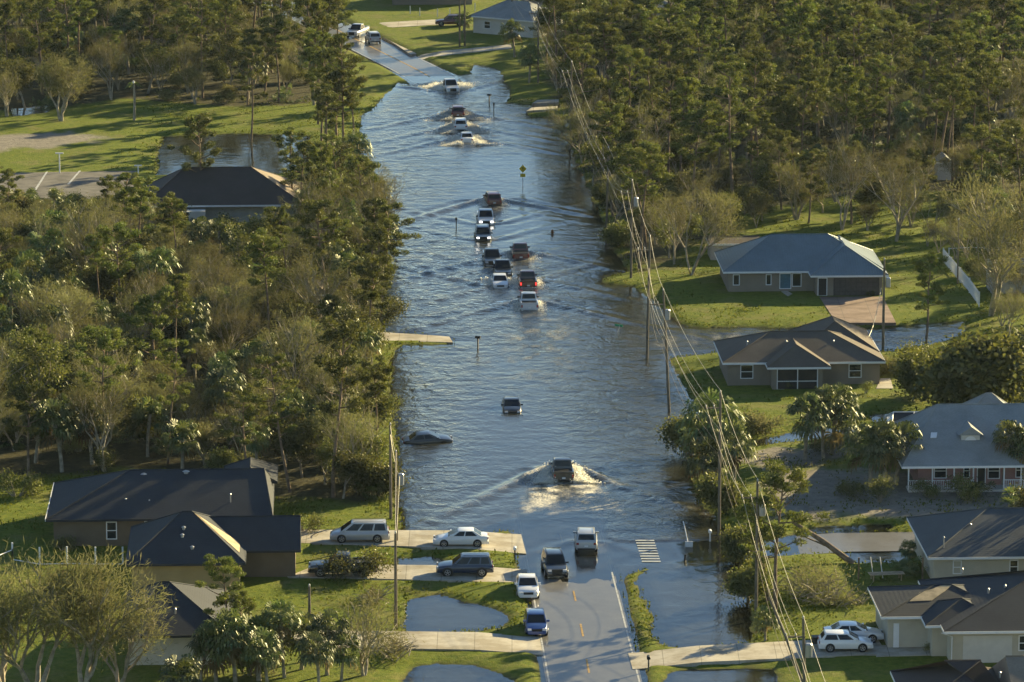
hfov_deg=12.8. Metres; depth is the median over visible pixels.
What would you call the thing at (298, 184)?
bare tree
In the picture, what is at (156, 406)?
cabbage palm
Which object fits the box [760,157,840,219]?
bare tree
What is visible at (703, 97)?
pine tree
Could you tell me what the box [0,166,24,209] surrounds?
pine tree
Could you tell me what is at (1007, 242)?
bare tree
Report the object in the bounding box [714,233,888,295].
blue roof house
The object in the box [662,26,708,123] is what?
pine tree
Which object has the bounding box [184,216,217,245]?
cabbage palm
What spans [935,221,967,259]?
bare tree
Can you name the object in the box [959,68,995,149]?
pine tree
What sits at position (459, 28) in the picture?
utility pole
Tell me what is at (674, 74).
pine tree
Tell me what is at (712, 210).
broadleaf tree
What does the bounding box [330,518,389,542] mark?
minivan
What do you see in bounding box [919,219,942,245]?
bare tree
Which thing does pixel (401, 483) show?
utility pole
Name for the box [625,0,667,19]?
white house
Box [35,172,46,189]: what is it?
parking line
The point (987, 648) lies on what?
garage door
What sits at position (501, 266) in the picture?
pickup truck
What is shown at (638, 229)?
shrub
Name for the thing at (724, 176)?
bare tree
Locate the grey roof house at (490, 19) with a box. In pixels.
[469,0,562,37]
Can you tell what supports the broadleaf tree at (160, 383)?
on the ground
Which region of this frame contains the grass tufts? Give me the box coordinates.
[0,96,1023,648]
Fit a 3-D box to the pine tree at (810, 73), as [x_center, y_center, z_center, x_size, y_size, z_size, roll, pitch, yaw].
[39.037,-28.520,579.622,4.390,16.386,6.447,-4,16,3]
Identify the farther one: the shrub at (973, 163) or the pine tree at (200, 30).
the pine tree at (200, 30)
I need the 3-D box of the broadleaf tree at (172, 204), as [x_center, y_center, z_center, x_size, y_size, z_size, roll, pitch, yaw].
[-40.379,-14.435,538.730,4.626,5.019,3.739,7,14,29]
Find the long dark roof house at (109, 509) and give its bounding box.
[45,457,277,545]
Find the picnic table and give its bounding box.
[868,571,904,580]
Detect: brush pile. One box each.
[306,523,326,537]
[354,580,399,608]
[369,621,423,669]
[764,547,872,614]
[801,581,873,609]
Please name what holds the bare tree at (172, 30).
on the ground
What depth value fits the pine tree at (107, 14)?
692.60 m
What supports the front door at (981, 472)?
in the pink house at (956, 437)
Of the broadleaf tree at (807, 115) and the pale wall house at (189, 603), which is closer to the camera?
the pale wall house at (189, 603)
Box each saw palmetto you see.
[0,437,23,447]
[5,49,23,63]
[9,187,41,201]
[24,195,50,203]
[29,96,54,110]
[106,424,136,443]
[117,54,139,68]
[149,433,177,455]
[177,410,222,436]
[178,218,197,233]
[207,420,233,444]
[232,68,258,84]
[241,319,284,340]
[271,83,308,103]
[355,481,399,500]
[557,85,576,100]
[608,233,639,247]
[732,155,754,168]
[870,135,896,154]
[885,556,927,578]
[921,145,944,158]
[923,101,938,119]
[957,480,1000,498]
[999,484,1022,506]
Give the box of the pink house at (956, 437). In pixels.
[885,392,1023,492]
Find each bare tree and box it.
[0,65,22,116]
[0,203,23,228]
[0,207,26,246]
[0,236,29,254]
[0,331,36,395]
[0,388,24,436]
[0,391,17,412]
[0,407,26,450]
[0,536,116,681]
[0,554,73,681]
[1,0,29,28]
[1,24,46,63]
[4,264,50,327]
[5,242,46,265]
[6,274,106,357]
[14,295,81,377]
[14,545,171,681]
[22,204,79,279]
[24,200,75,221]
[28,198,52,210]
[31,40,52,66]
[31,51,98,120]
[32,389,66,439]
[33,277,97,343]
[35,306,84,344]
[38,1,77,36]
[44,64,91,101]
[44,193,129,299]
[46,225,94,286]
[62,322,151,441]
[62,324,99,343]
[64,375,145,471]
[68,369,113,415]
[68,576,176,681]
[74,35,130,99]
[77,314,119,329]
[79,20,108,33]
[80,195,143,237]
[85,25,123,48]
[85,45,101,73]
[86,186,160,241]
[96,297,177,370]
[100,30,139,80]
[100,52,130,90]
[102,0,141,28]
[109,253,142,297]
[112,284,158,335]
[113,201,140,230]
[115,375,180,438]
[117,253,171,313]
[133,353,183,414]
[135,274,197,316]
[136,47,178,98]
[137,8,176,45]
[138,336,173,371]
[142,259,202,295]
[145,242,191,284]
[148,241,217,288]
[150,222,192,253]
[153,271,202,305]
[155,19,180,48]
[159,0,185,29]
[166,394,236,451]
[167,32,214,93]
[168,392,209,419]
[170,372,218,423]
[177,63,211,103]
[178,238,195,251]
[179,0,213,38]
[181,254,208,288]
[183,335,252,372]
[184,248,249,298]
[186,238,230,276]
[186,417,224,464]
[189,262,250,320]
[194,265,221,296]
[200,275,257,322]
[204,294,274,350]
[208,34,243,69]
[210,263,253,296]
[210,385,279,457]
[211,18,252,41]
[215,229,245,261]
[215,376,277,411]
[218,286,283,330]
[223,3,253,26]
[230,23,271,85]
[231,274,268,325]
[234,348,283,406]
[235,22,283,77]
[238,26,260,53]
[245,370,292,438]
[250,298,347,390]
[262,241,351,337]
[263,10,304,34]
[263,280,320,329]
[264,225,302,268]
[265,35,296,61]
[269,373,313,406]
[270,58,301,87]
[271,318,315,369]
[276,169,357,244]
[280,23,306,56]
[282,304,318,329]
[286,39,299,58]
[286,211,315,245]
[287,172,341,195]
[294,4,336,40]
[294,339,388,418]
[299,201,357,244]
[304,272,348,317]
[307,414,322,444]
[308,366,347,390]
[311,389,397,491]
[328,288,375,319]
[328,588,406,675]
[331,171,393,203]
[332,169,406,227]
[332,261,400,308]
[333,191,368,227]
[338,152,392,187]
[340,219,367,249]
[356,172,404,192]
[536,23,575,64]
[537,53,587,92]
[542,102,600,162]
[559,84,598,114]
[562,85,605,145]
[569,81,612,131]
[571,100,613,147]
[576,109,658,183]
[584,42,607,77]
[598,172,652,223]
[617,127,664,166]
[624,97,680,143]
[625,139,668,175]
[628,196,661,244]
[630,29,671,54]
[631,37,656,81]
[635,132,659,173]
[638,184,709,263]
[653,186,749,275]
[665,44,701,73]
[666,193,702,235]
[674,162,720,226]
[690,133,734,182]
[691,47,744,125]
[692,36,718,63]
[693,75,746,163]
[696,209,737,243]
[698,162,738,195]
[703,0,733,16]
[704,9,745,34]
[723,4,782,52]
[740,156,782,189]
[742,194,774,227]
[754,31,791,58]
[757,125,800,161]
[759,94,811,127]
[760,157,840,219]
[765,38,795,59]
[775,41,836,86]
[783,176,812,216]
[799,134,821,151]
[807,133,882,229]
[815,86,868,149]
[820,162,847,201]
[851,140,942,241]
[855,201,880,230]
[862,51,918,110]
[875,169,932,226]
[877,152,908,195]
[879,172,927,223]
[882,81,933,138]
[891,0,942,17]
[892,124,943,183]
[895,87,921,106]
[900,192,927,219]
[905,166,939,197]
[907,16,927,34]
[909,192,958,230]
[911,100,931,126]
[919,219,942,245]
[924,224,949,252]
[928,59,959,68]
[929,170,1023,315]
[929,199,982,258]
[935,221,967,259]
[936,140,984,180]
[944,209,966,237]
[950,0,992,24]
[955,138,993,170]
[963,204,994,251]
[967,249,1020,294]
[971,211,1001,236]
[977,214,1022,256]
[982,56,1023,118]
[985,296,1023,325]
[991,210,1023,241]
[994,285,1023,334]
[996,225,1014,249]
[996,243,1013,257]
[1000,257,1023,295]
[1004,289,1022,317]
[1010,124,1023,173]
[1014,98,1023,122]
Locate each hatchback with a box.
[523,608,549,634]
[817,629,872,651]
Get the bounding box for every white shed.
[933,151,950,179]
[984,258,1023,292]
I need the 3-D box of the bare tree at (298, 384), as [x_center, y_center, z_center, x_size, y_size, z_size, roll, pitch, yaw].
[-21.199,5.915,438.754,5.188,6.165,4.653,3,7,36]
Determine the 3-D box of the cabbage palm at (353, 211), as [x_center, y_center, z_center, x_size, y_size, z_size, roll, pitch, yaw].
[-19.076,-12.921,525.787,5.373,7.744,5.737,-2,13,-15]
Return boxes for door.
[779,273,790,288]
[817,278,826,295]
[833,278,878,295]
[893,623,898,646]
[963,635,1011,662]
[977,468,985,484]
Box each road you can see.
[254,1,641,681]
[589,532,914,563]
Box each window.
[106,521,116,539]
[484,21,490,28]
[733,274,739,284]
[740,365,752,378]
[766,274,771,284]
[792,273,801,286]
[848,364,861,377]
[934,468,946,478]
[953,560,961,573]
[963,468,969,477]
[987,468,999,478]
[1009,560,1018,571]
[1015,468,1022,477]
[1018,635,1023,650]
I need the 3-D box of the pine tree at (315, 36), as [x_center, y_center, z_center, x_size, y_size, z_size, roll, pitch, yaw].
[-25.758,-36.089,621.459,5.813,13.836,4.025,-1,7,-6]
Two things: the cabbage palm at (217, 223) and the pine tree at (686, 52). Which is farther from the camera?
the pine tree at (686, 52)
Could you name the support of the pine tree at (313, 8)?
on the ground
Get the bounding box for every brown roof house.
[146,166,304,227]
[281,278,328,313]
[890,655,1023,681]
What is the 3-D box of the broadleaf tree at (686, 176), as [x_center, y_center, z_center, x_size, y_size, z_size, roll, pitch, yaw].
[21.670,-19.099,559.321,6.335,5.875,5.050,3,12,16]
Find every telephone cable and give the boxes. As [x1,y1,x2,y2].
[512,8,800,679]
[513,17,794,680]
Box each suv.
[365,31,380,43]
[435,14,462,26]
[436,551,493,576]
[449,105,464,117]
[452,117,467,130]
[473,223,492,240]
[483,190,501,205]
[541,547,568,577]
[573,527,598,551]
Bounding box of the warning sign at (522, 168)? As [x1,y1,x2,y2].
[519,165,525,176]
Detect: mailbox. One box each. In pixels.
[475,336,480,348]
[513,546,515,562]
[708,529,711,541]
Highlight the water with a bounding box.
[16,65,957,681]
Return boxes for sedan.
[402,430,453,443]
[433,527,488,546]
[459,132,473,142]
[490,273,509,288]
[501,396,522,412]
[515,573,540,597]
[823,621,883,642]
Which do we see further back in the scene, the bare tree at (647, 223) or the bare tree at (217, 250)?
the bare tree at (647, 223)
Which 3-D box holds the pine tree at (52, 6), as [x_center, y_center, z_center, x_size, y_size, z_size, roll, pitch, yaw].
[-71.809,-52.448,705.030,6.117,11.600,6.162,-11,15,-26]
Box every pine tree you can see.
[0,0,17,33]
[0,0,20,86]
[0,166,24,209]
[0,227,23,275]
[0,290,5,311]
[1,380,59,475]
[8,0,63,94]
[23,21,60,66]
[23,323,56,392]
[29,0,52,22]
[39,0,58,18]
[45,0,94,49]
[58,0,97,54]
[72,324,143,454]
[80,232,109,299]
[84,221,142,323]
[95,25,122,84]
[96,174,119,205]
[105,0,113,27]
[108,172,138,209]
[109,187,136,242]
[117,284,179,369]
[122,176,160,237]
[130,0,164,43]
[132,0,183,72]
[152,339,201,463]
[155,191,189,256]
[162,13,192,72]
[162,273,194,388]
[167,111,222,171]
[171,0,218,69]
[174,0,203,43]
[175,0,218,97]
[192,1,218,41]
[194,553,256,664]
[209,0,242,77]
[212,383,262,458]
[214,0,252,37]
[220,589,256,670]
[230,45,273,141]
[235,28,261,104]
[239,352,301,492]
[241,227,286,336]
[245,0,270,27]
[252,0,257,28]
[254,25,283,91]
[255,13,289,102]
[262,0,298,19]
[262,203,295,273]
[270,125,306,188]
[283,136,322,224]
[284,0,333,97]
[284,226,303,272]
[293,0,322,67]
[293,19,328,66]
[293,198,344,305]
[294,10,331,82]
[297,167,337,235]
[301,140,333,233]
[301,169,339,218]
[302,26,343,124]
[304,59,336,133]
[307,44,334,146]
[309,56,341,130]
[310,83,341,145]
[311,0,342,73]
[312,294,339,363]
[312,315,370,497]
[315,63,357,164]
[317,35,368,168]
[318,76,359,133]
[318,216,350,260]
[319,129,353,178]
[324,0,357,70]
[328,32,354,61]
[334,56,366,147]
[335,343,363,387]
[340,170,367,197]
[341,153,380,224]
[352,253,394,361]
[353,222,403,324]
[357,354,394,451]
[358,196,397,287]
[363,198,421,315]
[528,0,561,62]
[538,0,572,81]
[551,0,579,60]
[552,34,579,115]
[556,42,609,139]
[560,10,597,99]
[572,0,618,69]
[574,8,602,83]
[579,0,624,110]
[587,100,624,215]
[591,0,632,77]
[595,23,627,100]
[599,96,639,207]
[603,0,632,66]
[603,61,641,103]
[604,124,648,229]
[605,52,642,104]
[605,143,665,251]
[607,44,655,124]
[609,19,642,103]
[613,2,642,40]
[621,140,674,268]
[631,58,666,164]
[632,7,667,79]
[635,0,666,74]
[639,0,699,93]
[641,19,677,65]
[642,63,686,171]
[644,64,689,138]
[661,10,682,89]
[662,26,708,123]
[663,0,692,8]
[666,0,695,64]
[667,47,697,114]
[667,76,700,174]
[670,103,726,209]
[677,14,727,108]
[678,0,711,47]
[688,61,758,198]
[696,93,719,175]
[697,0,712,57]
[697,85,748,191]
[700,16,743,62]
[703,0,744,43]
[705,46,737,122]
[719,0,759,55]
[722,16,764,105]
[726,57,797,177]
[727,489,790,600]
[734,0,758,44]
[735,47,775,187]
[736,111,776,184]
[738,70,770,112]
[743,0,776,37]
[746,458,829,611]
[747,11,781,97]
[758,128,805,209]
[760,0,782,56]
[771,0,823,82]
[771,84,795,160]
[772,0,820,94]
[774,98,809,169]
[777,13,812,73]
[778,1,815,57]
[779,79,823,200]
[785,39,815,93]
[791,0,833,51]
[796,41,836,80]
[796,148,827,223]
[799,54,831,146]
[802,0,832,55]
[809,0,841,64]
[813,0,864,77]
[823,56,857,141]
[825,64,865,179]
[826,140,876,223]
[831,30,869,83]
[832,3,877,77]
[833,2,880,72]
[837,0,886,80]
[837,83,871,144]
[839,14,865,84]
[840,0,877,72]
[854,94,886,178]
[857,3,880,59]
[857,52,895,160]
[859,74,892,139]
[863,30,896,127]
[864,22,914,152]
[876,10,921,76]
[890,20,916,89]
[893,0,921,69]
[895,147,937,208]
[908,33,954,128]
[909,0,952,49]
[909,249,950,337]
[912,66,949,159]
[930,36,975,152]
[930,72,975,182]
[934,0,959,19]
[934,32,984,120]
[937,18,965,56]
[937,62,976,155]
[949,0,991,74]
[955,20,973,61]
[957,36,1001,120]
[958,123,1003,208]
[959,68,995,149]
[962,10,1004,57]
[971,69,1020,171]
[974,52,1007,111]
[984,0,1010,59]
[984,133,1018,197]
[987,0,1023,70]
[999,7,1023,61]
[999,117,1023,221]
[1003,16,1023,85]
[1011,1,1023,16]
[1012,0,1023,31]
[1012,70,1023,100]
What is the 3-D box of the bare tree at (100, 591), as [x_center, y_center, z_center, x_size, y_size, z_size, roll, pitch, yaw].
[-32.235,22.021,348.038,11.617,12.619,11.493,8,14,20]
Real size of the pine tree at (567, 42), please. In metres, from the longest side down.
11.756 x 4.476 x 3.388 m
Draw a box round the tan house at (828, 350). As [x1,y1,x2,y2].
[714,316,885,388]
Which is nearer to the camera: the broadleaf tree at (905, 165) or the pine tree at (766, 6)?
the broadleaf tree at (905, 165)
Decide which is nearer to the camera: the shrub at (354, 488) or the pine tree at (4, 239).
the shrub at (354, 488)
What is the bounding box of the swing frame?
[858,557,923,579]
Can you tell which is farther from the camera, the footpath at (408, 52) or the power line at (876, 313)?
the footpath at (408, 52)
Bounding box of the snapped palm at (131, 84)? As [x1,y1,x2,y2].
[125,81,141,119]
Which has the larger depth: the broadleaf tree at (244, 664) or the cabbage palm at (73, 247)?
the cabbage palm at (73, 247)
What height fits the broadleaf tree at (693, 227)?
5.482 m
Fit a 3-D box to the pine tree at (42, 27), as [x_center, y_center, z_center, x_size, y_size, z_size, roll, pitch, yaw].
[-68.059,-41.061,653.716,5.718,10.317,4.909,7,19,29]
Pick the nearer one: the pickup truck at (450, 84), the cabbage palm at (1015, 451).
the cabbage palm at (1015, 451)
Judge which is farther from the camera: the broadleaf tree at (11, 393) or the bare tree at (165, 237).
the bare tree at (165, 237)
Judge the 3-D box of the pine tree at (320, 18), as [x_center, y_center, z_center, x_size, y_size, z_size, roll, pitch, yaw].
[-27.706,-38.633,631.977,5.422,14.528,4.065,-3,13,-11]
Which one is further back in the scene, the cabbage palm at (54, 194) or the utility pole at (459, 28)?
the utility pole at (459, 28)
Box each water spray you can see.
[414,80,474,90]
[423,108,489,120]
[428,118,495,133]
[434,132,497,145]
[479,197,509,205]
[480,276,514,284]
[501,250,539,259]
[503,300,553,310]
[509,278,547,288]
[524,460,600,483]
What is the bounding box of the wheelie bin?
[811,635,818,643]
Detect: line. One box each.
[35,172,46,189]
[269,9,549,681]
[330,26,438,81]
[345,22,639,681]
[390,425,395,530]
[390,434,399,532]
[514,0,800,681]
[517,8,806,679]
[518,0,809,680]
[533,0,824,680]
[559,534,589,672]
[868,290,880,336]
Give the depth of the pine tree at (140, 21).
659.08 m
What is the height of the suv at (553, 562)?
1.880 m
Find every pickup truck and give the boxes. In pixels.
[308,551,377,576]
[347,23,368,37]
[440,78,459,91]
[476,208,495,224]
[482,248,501,265]
[492,259,512,276]
[510,242,529,258]
[517,270,537,287]
[517,291,538,309]
[549,457,573,481]
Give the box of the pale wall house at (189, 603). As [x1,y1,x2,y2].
[120,581,233,664]
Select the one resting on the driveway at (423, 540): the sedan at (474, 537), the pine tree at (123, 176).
the sedan at (474, 537)
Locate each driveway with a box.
[278,630,542,655]
[287,565,526,581]
[301,530,525,555]
[380,19,438,26]
[380,332,452,343]
[418,44,511,60]
[628,640,880,670]
[820,297,895,325]
[876,645,930,656]
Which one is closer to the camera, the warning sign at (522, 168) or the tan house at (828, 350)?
the tan house at (828, 350)
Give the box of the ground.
[0,0,1023,681]
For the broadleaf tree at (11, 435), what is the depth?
433.23 m
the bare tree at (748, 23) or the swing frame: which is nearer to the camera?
the swing frame
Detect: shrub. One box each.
[0,188,32,210]
[0,466,47,498]
[1,313,42,335]
[13,298,38,313]
[16,199,47,211]
[16,311,49,330]
[17,205,40,220]
[46,186,65,200]
[46,533,78,550]
[56,432,93,453]
[82,56,101,76]
[85,445,119,471]
[96,11,113,25]
[129,55,152,80]
[131,367,151,380]
[151,339,183,372]
[155,87,186,101]
[164,71,190,87]
[165,268,204,292]
[172,19,208,35]
[174,339,216,358]
[179,245,216,272]
[191,379,224,417]
[197,447,267,467]
[203,56,222,65]
[203,337,239,354]
[210,89,238,103]
[214,209,240,227]
[215,82,240,96]
[236,337,266,355]
[251,6,272,15]
[254,215,272,233]
[255,306,277,325]
[271,413,304,440]
[276,376,315,403]
[293,511,328,532]
[300,69,316,83]
[309,349,339,369]
[316,450,382,485]
[316,543,403,581]
[341,458,387,495]
[344,437,398,458]
[545,51,567,65]
[633,217,661,235]
[641,196,694,221]
[642,166,674,183]
[663,181,708,207]
[711,168,742,180]
[719,117,739,128]
[740,405,793,438]
[794,117,837,142]
[808,436,841,453]
[834,480,870,497]
[853,113,891,142]
[858,380,874,392]
[860,472,898,502]
[874,150,914,165]
[880,351,901,375]
[884,122,920,137]
[892,80,912,89]
[892,336,941,357]
[907,476,942,498]
[922,643,930,652]
[940,471,988,502]
[948,172,976,192]
[953,147,992,167]
[954,122,985,145]
[962,198,990,210]
[998,59,1022,69]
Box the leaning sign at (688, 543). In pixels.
[683,521,692,546]
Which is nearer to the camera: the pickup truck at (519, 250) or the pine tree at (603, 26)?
the pickup truck at (519, 250)
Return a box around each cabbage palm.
[0,48,6,63]
[0,267,36,347]
[0,303,17,362]
[12,249,46,309]
[17,395,66,462]
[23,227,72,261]
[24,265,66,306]
[28,304,73,369]
[29,398,80,471]
[35,209,78,245]
[41,271,84,292]
[46,188,60,205]
[49,393,79,449]
[53,243,77,270]
[55,195,75,227]
[60,27,82,49]
[63,394,110,464]
[66,235,83,276]
[76,265,115,299]
[80,233,120,266]
[80,297,110,326]
[86,303,114,326]
[94,323,132,368]
[95,372,127,417]
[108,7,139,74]
[114,337,143,381]
[116,380,146,421]
[128,395,172,456]
[131,245,181,291]
[132,192,155,233]
[140,223,161,245]
[156,653,202,681]
[160,418,203,468]
[168,298,211,371]
[181,327,213,380]
[183,628,224,680]
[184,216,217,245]
[185,240,211,263]
[190,619,240,681]
[192,294,215,317]
[200,364,246,444]
[202,216,233,263]
[202,607,257,681]
[206,351,236,419]
[216,285,236,322]
[218,349,250,386]
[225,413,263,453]
[232,613,287,680]
[236,54,269,98]
[237,421,273,458]
[237,626,285,681]
[240,337,275,372]
[241,263,269,288]
[246,339,280,375]
[257,598,302,677]
[272,387,320,441]
[279,612,325,669]
[286,315,329,384]
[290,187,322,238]
[293,631,335,681]
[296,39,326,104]
[303,164,334,222]
[303,384,324,416]
[304,608,352,675]
[316,386,361,416]
[321,298,359,358]
[326,197,367,231]
[326,242,351,291]
[328,249,363,309]
[328,632,360,680]
[330,139,343,177]
[343,128,373,156]
[348,324,381,360]
[358,172,392,203]
[359,210,395,250]
[378,213,402,242]
[454,11,472,32]
[498,18,524,56]
[517,42,543,82]
[630,0,649,22]
[674,387,749,475]
[676,412,725,467]
[712,32,733,51]
[712,43,740,71]
[712,421,757,485]
[737,111,761,168]
[749,605,779,640]
[757,115,780,136]
[785,392,832,459]
[788,130,806,162]
[791,149,818,182]
[800,79,830,144]
[805,144,833,178]
[805,383,846,457]
[813,395,864,454]
[826,382,857,450]
[829,142,853,195]
[836,423,893,485]
[844,132,874,173]
[861,417,905,486]
[863,60,901,81]
[865,18,880,55]
[875,9,891,31]
[880,420,923,483]
[881,0,894,8]
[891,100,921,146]
[891,128,923,156]
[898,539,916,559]
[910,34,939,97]
[958,106,996,145]
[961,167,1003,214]
[972,33,999,57]
[983,151,1010,175]
[983,186,1014,244]
[985,76,1002,128]
[987,61,1012,100]
[987,123,1014,180]
[991,419,1023,484]
[1002,429,1023,483]
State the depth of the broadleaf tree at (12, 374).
447.17 m
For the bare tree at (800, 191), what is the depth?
551.94 m
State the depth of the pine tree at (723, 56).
601.67 m
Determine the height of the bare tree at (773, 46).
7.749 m
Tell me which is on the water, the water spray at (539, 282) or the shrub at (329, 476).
the water spray at (539, 282)
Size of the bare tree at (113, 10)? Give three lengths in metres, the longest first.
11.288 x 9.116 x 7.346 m
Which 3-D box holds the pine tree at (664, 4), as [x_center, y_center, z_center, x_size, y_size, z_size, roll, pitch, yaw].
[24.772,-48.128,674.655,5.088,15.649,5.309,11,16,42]
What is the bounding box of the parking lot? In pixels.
[0,171,135,200]
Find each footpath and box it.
[382,37,415,55]
[526,106,557,112]
[532,99,558,105]
[781,291,791,295]
[876,378,892,388]
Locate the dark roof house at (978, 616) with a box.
[867,568,1023,662]
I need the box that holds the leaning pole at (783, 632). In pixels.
[768,597,802,681]
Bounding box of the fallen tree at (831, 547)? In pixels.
[792,522,854,563]
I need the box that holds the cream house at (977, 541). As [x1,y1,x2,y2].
[907,507,1023,577]
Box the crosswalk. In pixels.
[635,540,660,561]
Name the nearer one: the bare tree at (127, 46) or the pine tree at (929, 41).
the pine tree at (929, 41)
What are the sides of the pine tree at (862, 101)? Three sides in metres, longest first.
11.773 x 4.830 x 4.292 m
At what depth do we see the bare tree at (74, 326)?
471.27 m
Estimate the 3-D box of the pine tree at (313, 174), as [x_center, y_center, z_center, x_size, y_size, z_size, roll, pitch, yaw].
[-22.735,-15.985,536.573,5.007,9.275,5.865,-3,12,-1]
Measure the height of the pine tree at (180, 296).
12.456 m
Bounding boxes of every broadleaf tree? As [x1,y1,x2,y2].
[0,0,23,25]
[0,40,20,59]
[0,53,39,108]
[0,56,29,99]
[0,57,11,68]
[0,201,20,224]
[0,248,11,273]
[0,325,42,383]
[0,329,77,434]
[0,350,29,390]
[0,379,9,396]
[0,385,30,416]
[0,413,23,443]
[1,32,24,48]
[1,365,38,385]
[2,23,25,54]
[2,257,30,311]
[9,212,51,259]
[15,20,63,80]
[15,249,79,302]
[28,10,60,38]
[30,368,78,397]
[34,60,69,96]
[35,296,78,320]
[40,257,78,288]
[46,45,82,64]
[47,24,73,59]
[48,329,97,383]
[50,381,85,397]
[53,0,94,27]
[53,46,85,73]
[62,199,101,227]
[68,189,103,216]
[70,212,111,261]
[75,30,109,50]
[75,73,93,94]
[77,254,128,303]
[79,320,142,371]
[83,0,110,33]
[91,301,118,325]
[102,0,139,14]
[103,237,134,259]
[105,245,152,295]
[110,294,149,336]
[111,31,138,58]
[113,391,173,446]
[115,272,147,294]
[118,230,156,259]
[131,373,180,397]
[133,41,156,64]
[135,303,198,346]
[137,0,172,44]
[137,38,167,86]
[137,41,181,93]
[154,201,191,232]
[155,200,190,223]
[167,6,196,36]
[172,41,208,71]
[188,318,214,342]
[202,37,217,58]
[203,25,247,84]
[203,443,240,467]
[205,10,235,32]
[206,60,234,85]
[207,316,243,364]
[212,7,249,36]
[215,257,249,286]
[216,609,296,676]
[218,213,280,275]
[228,403,276,452]
[236,0,254,22]
[241,258,263,278]
[241,326,275,342]
[249,373,283,400]
[255,275,283,315]
[258,339,317,386]
[259,251,290,274]
[262,262,320,328]
[263,53,280,72]
[264,334,285,368]
[268,417,317,477]
[269,0,304,34]
[273,296,321,330]
[274,57,304,82]
[276,408,318,462]
[279,243,302,263]
[280,338,316,371]
[289,239,318,271]
[308,397,380,456]
[310,434,337,484]
[311,246,356,286]
[313,301,393,372]
[324,218,358,244]
[327,446,374,498]
[328,140,370,182]
[328,176,351,204]
[330,256,393,323]
[332,235,367,255]
[340,282,360,302]
[341,377,401,431]
[344,418,401,463]
[345,153,375,184]
[346,454,413,496]
[347,311,387,363]
[349,275,417,325]
[350,240,394,265]
[366,393,406,422]
[533,0,574,40]
[542,38,575,58]
[561,57,589,87]
[576,135,614,186]
[579,75,612,103]
[587,178,616,203]
[591,25,644,79]
[591,148,625,175]
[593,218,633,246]
[598,172,644,221]
[599,91,620,107]
[623,18,648,47]
[627,88,660,111]
[631,106,651,132]
[633,183,671,215]
[641,116,666,142]
[651,215,679,257]
[653,410,713,456]
[658,130,691,175]
[659,177,680,195]
[664,121,701,148]
[665,165,712,195]
[666,206,703,249]
[670,147,701,170]
[679,435,727,482]
[688,465,759,515]
[693,75,747,146]
[696,4,723,30]
[705,203,735,225]
[712,188,749,234]
[713,137,737,152]
[713,181,741,200]
[716,521,765,565]
[720,558,772,603]
[733,181,763,213]
[742,186,777,220]
[745,71,783,93]
[749,159,793,193]
[758,53,799,95]
[760,131,786,156]
[771,14,791,36]
[777,93,814,130]
[793,74,827,126]
[798,100,828,130]
[803,86,833,120]
[803,177,830,212]
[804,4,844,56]
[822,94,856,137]
[849,187,879,206]
[858,170,888,217]
[867,2,893,28]
[879,165,901,181]
[886,346,940,399]
[894,152,920,174]
[901,21,926,58]
[905,55,922,92]
[906,59,932,82]
[907,321,1023,410]
[918,121,957,149]
[918,320,1023,402]
[930,23,949,40]
[936,0,967,18]
[940,2,967,18]
[943,118,968,142]
[961,255,984,276]
[963,64,986,121]
[965,168,1004,193]
[968,249,1002,272]
[979,14,998,33]
[984,118,1015,147]
[994,146,1023,187]
[998,12,1023,34]
[998,59,1023,106]
[1004,106,1023,127]
[1005,473,1023,506]
[1010,325,1023,348]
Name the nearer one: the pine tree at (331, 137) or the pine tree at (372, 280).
the pine tree at (372, 280)
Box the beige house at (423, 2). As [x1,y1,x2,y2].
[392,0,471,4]
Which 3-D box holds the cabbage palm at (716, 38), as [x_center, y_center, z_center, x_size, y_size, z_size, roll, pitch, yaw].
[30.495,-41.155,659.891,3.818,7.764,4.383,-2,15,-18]
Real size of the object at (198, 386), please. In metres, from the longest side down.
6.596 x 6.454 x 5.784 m
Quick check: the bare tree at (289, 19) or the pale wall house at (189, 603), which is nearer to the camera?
the pale wall house at (189, 603)
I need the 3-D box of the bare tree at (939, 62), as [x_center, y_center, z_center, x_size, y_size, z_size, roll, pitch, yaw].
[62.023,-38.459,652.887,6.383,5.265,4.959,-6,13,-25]
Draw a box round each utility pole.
[308,584,310,650]
[389,423,391,518]
[394,531,397,629]
[395,450,403,540]
[459,0,460,47]
[464,0,465,45]
[529,4,538,82]
[562,61,572,148]
[597,147,609,228]
[620,181,637,277]
[637,235,650,358]
[649,288,670,411]
[705,391,721,534]
[741,479,765,614]
[785,617,811,681]
[881,258,890,350]
[957,218,958,283]
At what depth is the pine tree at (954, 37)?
609.93 m
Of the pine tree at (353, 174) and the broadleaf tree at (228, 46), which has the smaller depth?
the pine tree at (353, 174)
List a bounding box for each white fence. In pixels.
[11,542,123,564]
[943,248,979,306]
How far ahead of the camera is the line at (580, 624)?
370.85 m
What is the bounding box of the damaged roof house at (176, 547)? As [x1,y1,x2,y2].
[125,511,300,589]
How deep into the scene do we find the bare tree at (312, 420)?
427.61 m
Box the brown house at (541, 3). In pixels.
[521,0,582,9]

